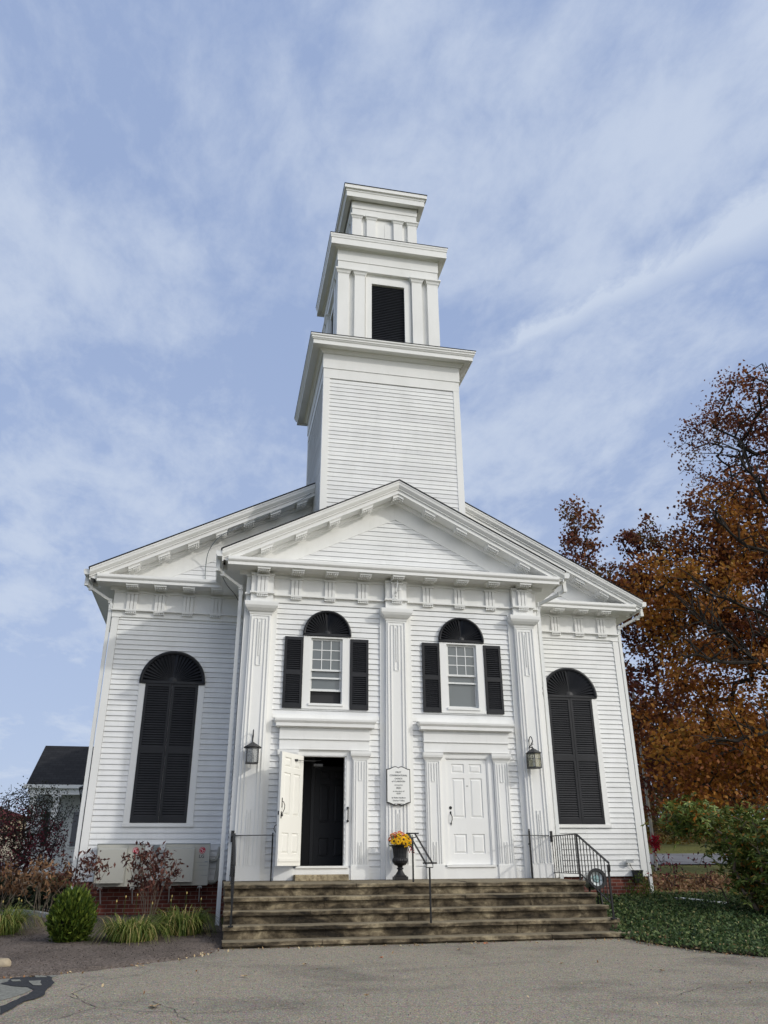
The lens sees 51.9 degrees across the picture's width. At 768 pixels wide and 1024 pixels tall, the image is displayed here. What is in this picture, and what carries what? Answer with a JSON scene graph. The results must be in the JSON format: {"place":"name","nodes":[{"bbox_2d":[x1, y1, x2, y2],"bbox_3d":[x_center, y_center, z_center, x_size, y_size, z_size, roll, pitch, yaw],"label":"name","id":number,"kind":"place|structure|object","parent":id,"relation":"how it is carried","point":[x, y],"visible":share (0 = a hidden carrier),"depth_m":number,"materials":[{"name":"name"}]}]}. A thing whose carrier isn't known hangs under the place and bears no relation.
{"place":"outdoors","nodes":[
{"label":"outdoors","id":0,"kind":"place"},
{"bbox_2d":[0,834,23,862],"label":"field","id":1,"kind":"structure","parent":0,"point":[4,847],"depth_m":46.33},
{"bbox_2d":[1,830,765,948],"bbox_3d":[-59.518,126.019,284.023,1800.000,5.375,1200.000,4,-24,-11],"label":"ground","id":2,"kind":"structure","parent":0,"point":[685,848],"depth_m":35.06,"materials":[{"name":"green plant"}]},
{"bbox_2d":[0,810,22,831],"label":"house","id":3,"kind":"structure","parent":2,"relation":"on","point":[12,820],"depth_m":66.79,"materials":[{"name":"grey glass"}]},
{"bbox_2d":[0,908,47,917],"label":"kerb","id":4,"kind":"structure","parent":2,"relation":"on","point":[43,915],"depth_m":15.62,"materials":[{"name":"concrete"}]},
{"bbox_2d":[0,775,79,907],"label":"burning bush","id":5,"kind":"object","parent":2,"relation":"on","point":[28,834],"visible":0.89,"depth_m":18.66,"materials":[{"name":"brown plant"}]},
{"bbox_2d":[20,746,93,878],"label":"annex building","id":6,"kind":"structure","parent":2,"relation":"on","point":[64,766],"depth_m":31.38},
{"bbox_2d":[38,810,60,847],"bbox_3d":[-13.257,12.559,31.252,0.640,1.400,0.054,4,-24,-11],"label":"window","id":7,"kind":"structure","parent":6,"relation":"in","point":[49,810],"depth_m":31.28,"materials":[{"name":"grey glass"}]},
{"bbox_2d":[67,810,79,847],"bbox_3d":[-12.179,12.643,31.455,0.640,1.400,0.054,4,-24,-11],"label":"window","id":8,"kind":"structure","parent":6,"relation":"in","point":[73,831],"depth_m":31.38,"materials":[{"name":"grey glass"}]},
{"bbox_2d":[74,783,88,886],"bbox_3d":[-8.579,9.287,22.275,0.440,3.120,0.440,4,-24,-11],"label":"downspout","id":9,"kind":"object","parent":6,"relation":"attached to","point":[81,788],"visible":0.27,"depth_m":22.58,"materials":[{"name":"metal"}]},
{"bbox_2d":[0,913,222,978],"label":"mulch bed","id":10,"kind":"object","parent":2,"relation":"on","point":[109,959],"visible":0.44,"depth_m":11.35,"materials":[{"name":"brown wood"}]},
{"bbox_2d":[0,958,11,966],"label":"rock","id":11,"kind":"object","parent":10,"relation":"on","point":[5,962],"visible":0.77,"depth_m":9.98,"materials":[{"name":"beige stone"}]},
{"bbox_2d":[0,856,45,913],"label":"twiggy shrub","id":12,"kind":"object","parent":10,"relation":"on","point":[10,888],"visible":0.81,"depth_m":14.59,"materials":[{"name":"brown plant"}]},
{"bbox_2d":[0,898,46,935],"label":"daylily clump","id":13,"kind":"object","parent":10,"relation":"on","point":[10,923],"visible":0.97,"depth_m":12.95,"materials":[{"name":"green plant"}]},
{"bbox_2d":[0,875,68,911],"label":"hedge","id":14,"kind":"object","parent":10,"relation":"on","point":[42,901],"visible":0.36,"depth_m":16.57,"materials":[{"name":"brown plant"}]},
{"bbox_2d":[10,854,73,926],"bbox_3d":[-6.099,6.737,14.037,1.067,1.214,0.937,4,-24,-11],"label":"twiggy shrub","id":15,"kind":"object","parent":10,"relation":"on","point":[43,875],"visible":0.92,"depth_m":14.02,"materials":[{"name":"brown plant"}]},
{"bbox_2d":[44,883,98,942],"bbox_3d":[-4.901,6.328,12.415,0.805,0.901,0.823,4,-24,-11],"label":"globe arborvitae","id":16,"kind":"object","parent":10,"relation":"on","point":[72,916],"visible":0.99,"depth_m":12.19,"materials":[{"name":"green plant"}]},
{"bbox_2d":[49,848,115,893],"bbox_3d":[-5.550,6.830,14.397,1.158,1.306,0.870,4,-24,-11],"label":"twiggy shrub","id":17,"kind":"object","parent":10,"relation":"on","point":[89,867],"visible":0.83,"depth_m":14.45,"materials":[{"name":"brown plant"}]},
{"bbox_2d":[84,894,178,945],"bbox_3d":[-3.953,6.434,12.517,1.578,0.684,1.719,4,-24,-11],"label":"daylily clump","id":18,"kind":"object","parent":10,"relation":"on","point":[128,931],"visible":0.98,"depth_m":12.16,"materials":[{"name":"green plant"}]},
{"bbox_2d":[120,840,188,921],"bbox_3d":[-4.305,6.808,14.505,0.998,1.433,1.130,-18,-29,34],"label":"twiggy shrub","id":19,"kind":"object","parent":10,"relation":"on","point":[143,855],"visible":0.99,"depth_m":14.50,"materials":[{"name":"brown plant"}]},
{"bbox_2d":[145,892,221,936],"bbox_3d":[-3.387,6.723,13.210,1.675,0.652,1.791,4,-24,-11],"label":"daylily clump","id":20,"kind":"object","parent":10,"relation":"on","point":[185,923],"visible":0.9,"depth_m":12.92,"materials":[{"name":"green plant"}]},
{"bbox_2d":[71,182,653,925],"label":"church","id":21,"kind":"structure","parent":2,"relation":"on","point":[359,614],"depth_m":17.41,"materials":[{"name":"paint"}]},
{"bbox_2d":[93,844,145,903],"bbox_3d":[-5.262,7.162,15.626,0.905,1.090,0.586,4,-24,-11],"label":"condenser unit","id":22,"kind":"object","parent":21,"relation":"attached to","point":[119,875],"visible":0.7,"depth_m":15.48,"materials":[{"name":"white paint"}]},
{"bbox_2d":[152,845,163,853],"bbox_3d":[-4.587,6.901,16.120,0.280,0.185,0.112,4,-24,-11],"label":"disconnect box","id":23,"kind":"object","parent":21,"relation":"attached to","point":[155,847],"visible":0.45,"depth_m":16.07,"materials":[{"name":"metal"}]},
{"bbox_2d":[121,651,204,826],"bbox_3d":[-4.691,4.827,17.054,1.440,3.675,0.100,4,-24,-11],"label":"window","id":24,"kind":"structure","parent":21,"relation":"in","point":[177,672],"depth_m":16.99,"materials":[{"name":"white paint"}]},
{"bbox_2d":[161,843,210,901],"bbox_3d":[-3.986,7.254,15.869,0.890,1.085,0.586,4,-24,-11],"label":"condenser unit","id":25,"kind":"object","parent":21,"relation":"attached to","point":[195,857],"visible":0.95,"depth_m":15.76,"materials":[{"name":"white paint"}]},
{"bbox_2d":[208,859,219,883],"bbox_3d":[-3.482,7.345,16.112,0.090,0.471,0.291,-18,-30,35],"label":"refrigerant pipe","id":26,"kind":"object","parent":21,"relation":"attached to","point":[216,875],"visible":0.88,"depth_m":16.13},
{"bbox_2d":[209,846,220,861],"bbox_3d":[-3.491,7.052,16.256,0.091,0.300,0.272,-21,-31,38],"label":"refrigerant pipe","id":27,"kind":"object","parent":21,"relation":"attached to","point":[216,858],"visible":0.89,"depth_m":16.26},
{"bbox_2d":[244,729,261,763],"bbox_3d":[-2.550,4.546,15.319,0.344,0.656,0.381,4,-24,-11],"label":"wall lantern","id":28,"kind":"object","parent":21,"relation":"attached to","point":[252,745],"depth_m":15.22,"materials":[{"name":"metal"}]},
{"bbox_2d":[274,751,322,865],"bbox_3d":[-1.654,5.687,15.114,0.261,1.990,1.339,-15,-28,29],"label":"door","id":29,"kind":"structure","parent":21,"relation":"in","point":[290,792],"depth_m":14.89,"materials":[{"name":"wood"}]},
{"bbox_2d":[282,610,367,709],"bbox_3d":[-1.217,3.110,16.635,1.780,2.080,0.226,4,-24,-11],"label":"window","id":30,"kind":"structure","parent":21,"relation":"in","point":[334,667],"depth_m":16.54,"materials":[{"name":"white paint"}]},
{"bbox_2d":[312,766,343,865],"bbox_3d":[-1.114,6.410,16.647,0.785,1.990,0.043,10,-26,-22],"label":"inner door","id":31,"kind":"structure","parent":21,"relation":"in","point":[329,780],"depth_m":16.59,"materials":[{"name":"paint"}]},
{"bbox_2d":[386,766,410,805],"bbox_3d":[0.285,5.455,15.715,0.484,0.744,0.047,4,-24,-11],"label":"church sign","id":32,"kind":"object","parent":21,"relation":"attached to","point":[397,785],"visible":1,"depth_m":15.69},
{"bbox_2d":[422,618,504,713],"bbox_3d":[1.684,3.335,17.181,1.780,2.080,0.226,4,-24,-11],"label":"window","id":33,"kind":"structure","parent":21,"relation":"in","point":[451,681],"depth_m":17.09,"materials":[{"name":"white paint"}]},
{"bbox_2d":[446,759,491,864],"bbox_3d":[1.713,6.042,15.952,0.885,1.990,0.106,4,-24,-11],"label":"door","id":34,"kind":"structure","parent":21,"relation":"in","point":[467,790],"depth_m":15.95,"materials":[{"name":"white paint"}]},
{"bbox_2d":[525,736,541,768],"bbox_3d":[3.090,4.983,16.381,0.329,0.656,0.378,4,-24,-11],"label":"wall lantern","id":35,"kind":"object","parent":21,"relation":"attached to","point":[532,752],"depth_m":16.30,"materials":[{"name":"metal"}]},
{"bbox_2d":[542,668,611,827],"bbox_3d":[4.537,5.542,18.791,1.440,3.675,0.100,4,-24,-11],"label":"window","id":36,"kind":"structure","parent":21,"relation":"in","point":[579,771],"depth_m":18.75,"materials":[{"name":"white paint"}]},
{"bbox_2d":[625,859,633,868],"bbox_3d":[5.568,8.002,17.872,0.191,0.246,0.149,-2,-24,5],"label":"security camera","id":37,"kind":"object","parent":21,"relation":"attached to","point":[627,861],"visible":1,"depth_m":17.86,"materials":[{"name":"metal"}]},
{"bbox_2d":[631,870,642,882],"bbox_3d":[5.734,8.229,17.805,0.220,0.270,0.155,4,-24,-11],"label":"utility box","id":38,"kind":"object","parent":21,"relation":"attached to","point":[634,872],"visible":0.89,"depth_m":17.78,"materials":[{"name":"metal"}]},
{"bbox_2d":[632,691,658,870],"bbox_3d":[11.291,11.498,34.209,0.139,7.700,0.139,-5,-24,10],"label":"downspout","id":39,"kind":"object","parent":21,"relation":"attached to","point":[650,821],"visible":0.43,"depth_m":33.66,"materials":[{"name":"white metal"}]},
{"bbox_2d":[221,878,630,948],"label":"stone steps","id":40,"kind":"structure","parent":2,"relation":"on","point":[274,914],"depth_m":13.12,"materials":[{"name":"stone"}]},
{"bbox_2d":[228,831,273,926],"bbox_3d":[-2.246,6.193,13.504,0.786,1.458,2.514,4,-24,-11],"label":"hand railing","id":41,"kind":"object","parent":40,"relation":"on","point":[233,857],"visible":0.98,"depth_m":13.33,"materials":[{"name":"metal"}]},
{"bbox_2d":[293,874,348,880],"bbox_3d":[-1.173,6.797,14.670,0.990,0.104,0.371,4,-24,-11],"label":"doorstep","id":42,"kind":"object","parent":40,"relation":"on","point":[329,877],"visible":1,"depth_m":14.52,"materials":[{"name":"beige stone"}]},
{"bbox_2d":[390,845,408,879],"bbox_3d":[0.304,6.624,14.916,0.380,0.606,0.380,4,-24,-11],"label":"urn","id":43,"kind":"object","parent":40,"relation":"on","point":[399,860],"visible":0.98,"depth_m":14.85,"materials":[{"name":"metal"}]},
{"bbox_2d":[388,831,414,852],"bbox_3d":[0.332,6.279,15.013,0.516,0.402,0.342,4,-24,-11],"label":"flower bouquet","id":44,"kind":"object","parent":43,"relation":"in","point":[400,838],"visible":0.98,"depth_m":14.96,"materials":[{"name":"yellow plant"}]},
{"bbox_2d":[406,833,436,922],"bbox_3d":[0.639,6.207,13.486,0.235,1.385,1.221,4,-24,-11],"label":"hand railing","id":45,"kind":"object","parent":40,"relation":"on","point":[425,851],"visible":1,"depth_m":13.40,"materials":[{"name":"metal"}]},
{"bbox_2d":[517,829,616,918],"bbox_3d":[3.237,6.599,14.544,0.863,1.498,2.514,4,-24,-11],"label":"hand railing","id":46,"kind":"object","parent":40,"relation":"on","point":[578,863],"visible":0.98,"depth_m":14.67,"materials":[{"name":"metal"}]},
{"bbox_2d":[554,494,700,820],"bbox_3d":[10.723,6.686,33.471,6.724,15.836,5.091,16,-29,-33],"label":"maroon tree","id":47,"kind":"object","parent":2,"relation":"on","point":[631,538],"visible":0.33,"depth_m":35.05,"materials":[{"name":"brown plant"}]},
{"bbox_2d":[648,834,661,868],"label":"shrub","id":48,"kind":"object","parent":2,"relation":"on","point":[654,844],"visible":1,"depth_m":32.76,"materials":[{"name":"red plant"}]},
{"bbox_2d":[629,689,687,813],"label":"background tree","id":49,"kind":"object","parent":2,"relation":"on","point":[652,792],"visible":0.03,"depth_m":52.77,"materials":[{"name":"orange plant"}]},
{"bbox_2d":[596,889,767,957],"bbox_3d":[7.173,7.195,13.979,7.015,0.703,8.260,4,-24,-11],"label":"ground cover","id":50,"kind":"object","parent":2,"relation":"on","point":[740,922],"visible":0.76,"depth_m":14.17,"materials":[{"name":"green plant"}]},
{"bbox_2d":[583,868,606,904],"bbox_3d":[4.088,7.346,15.344,0.383,0.766,0.482,4,-24,-11],"label":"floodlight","id":51,"kind":"object","parent":50,"relation":"on","point":[589,886],"visible":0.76,"depth_m":15.29,"materials":[{"name":"metal"}]},
{"bbox_2d":[624,870,669,898],"bbox_3d":[5.783,8.283,17.417,1.058,0.771,0.698,4,-24,-11],"label":"shrub","id":52,"kind":"object","parent":50,"relation":"on","point":[645,882],"visible":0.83,"depth_m":17.38,"materials":[{"name":"green plant"}]},
{"bbox_2d":[647,850,732,903],"bbox_3d":[6.505,7.862,16.995,1.729,1.090,1.275,1,-24,-4],"label":"red sprig shrub","id":53,"kind":"object","parent":50,"relation":"on","point":[677,866],"visible":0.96,"depth_m":17.08,"materials":[{"name":"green plant"}]},
{"bbox_2d":[674,897,726,903],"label":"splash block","id":54,"kind":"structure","parent":50,"relation":"on","point":[697,899],"depth_m":16.82,"materials":[{"name":"grey concrete"}]},
{"bbox_2d":[641,791,767,913],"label":"rhododendron","id":55,"kind":"object","parent":50,"relation":"on","point":[742,857],"visible":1,"depth_m":15.63,"materials":[{"name":"green plant"}]},
{"bbox_2d":[607,359,767,823],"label":"maple tree","id":56,"kind":"object","parent":2,"relation":"on","point":[731,750],"visible":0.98,"depth_m":31.37,"materials":[{"name":"orange plant"}]},
{"bbox_2d":[645,870,750,894],"bbox_3d":[9.051,10.437,22.332,7.789,0.530,9.088,4,-24,-11],"label":"rust ground cover","id":57,"kind":"object","parent":2,"relation":"on","point":[685,886],"visible":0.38,"depth_m":19.85,"materials":[{"name":"brown plant"}]},
{"bbox_2d":[632,704,767,843],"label":"woodland","id":58,"kind":"object","parent":2,"relation":"on","point":[663,835],"visible":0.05,"depth_m":62.59,"materials":[{"name":"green plant"}]},
{"bbox_2d":[638,662,767,820],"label":"background tree","id":59,"kind":"object","parent":2,"relation":"on","point":[694,709],"visible":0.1,"depth_m":56.51,"materials":[{"name":"orange plant"}]},
{"bbox_2d":[664,365,767,599],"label":"bare topped tree","id":60,"kind":"object","parent":2,"relation":"on","point":[700,431],"visible":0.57,"depth_m":40.63,"materials":[{"name":"brown plant"}]},
{"bbox_2d":[0,938,767,1023],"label":"asphalt drive","id":61,"kind":"structure","parent":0,"point":[517,971],"depth_m":8.79,"materials":[{"name":"grey asphalt"}]},
{"bbox_2d":[0,975,53,1014],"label":"tar patch","id":62,"kind":"object","parent":61,"relation":"on","point":[47,982],"visible":0.94,"depth_m":8.79,"materials":[{"name":"black asphalt"}]},
{"bbox_2d":[29,980,41,984],"bbox_3d":[-3.970,5.362,8.984,0.133,0.011,0.380,10,-26,-21],"label":"concrete patch","id":63,"kind":"object","parent":62,"relation":"on","point":[35,982],"visible":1,"depth_m":9.01,"materials":[{"name":"grey concrete"}]},
{"bbox_2d":[0,975,57,1000],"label":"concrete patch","id":64,"kind":"object","parent":61,"relation":"on","point":[8,991],"visible":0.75,"depth_m":8.59,"materials":[{"name":"grey concrete"}]},
{"bbox_2d":[3,895,767,1023],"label":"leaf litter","id":65,"kind":"object","parent":61,"relation":"on","point":[474,948],"visible":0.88,"depth_m":11.61,"materials":[{"name":"brown plant"}]},
{"bbox_2d":[27,941,760,1023],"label":"grit","id":66,"kind":"object","parent":61,"relation":"on","point":[437,985],"visible":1,"depth_m":8.98,"materials":[{"name":"grey gravel"}]},
{"bbox_2d":[1,853,766,874],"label":"road","id":67,"kind":"structure","parent":0,"point":[679,858],"depth_m":39.61,"materials":[{"name":"grey asphalt"}]},
{"bbox_2d":[0,0,767,818],"label":"sky","id":68,"kind":"structure","parent":0,"point":[592,174],"materials":[{"name":"blue"}]}
]}

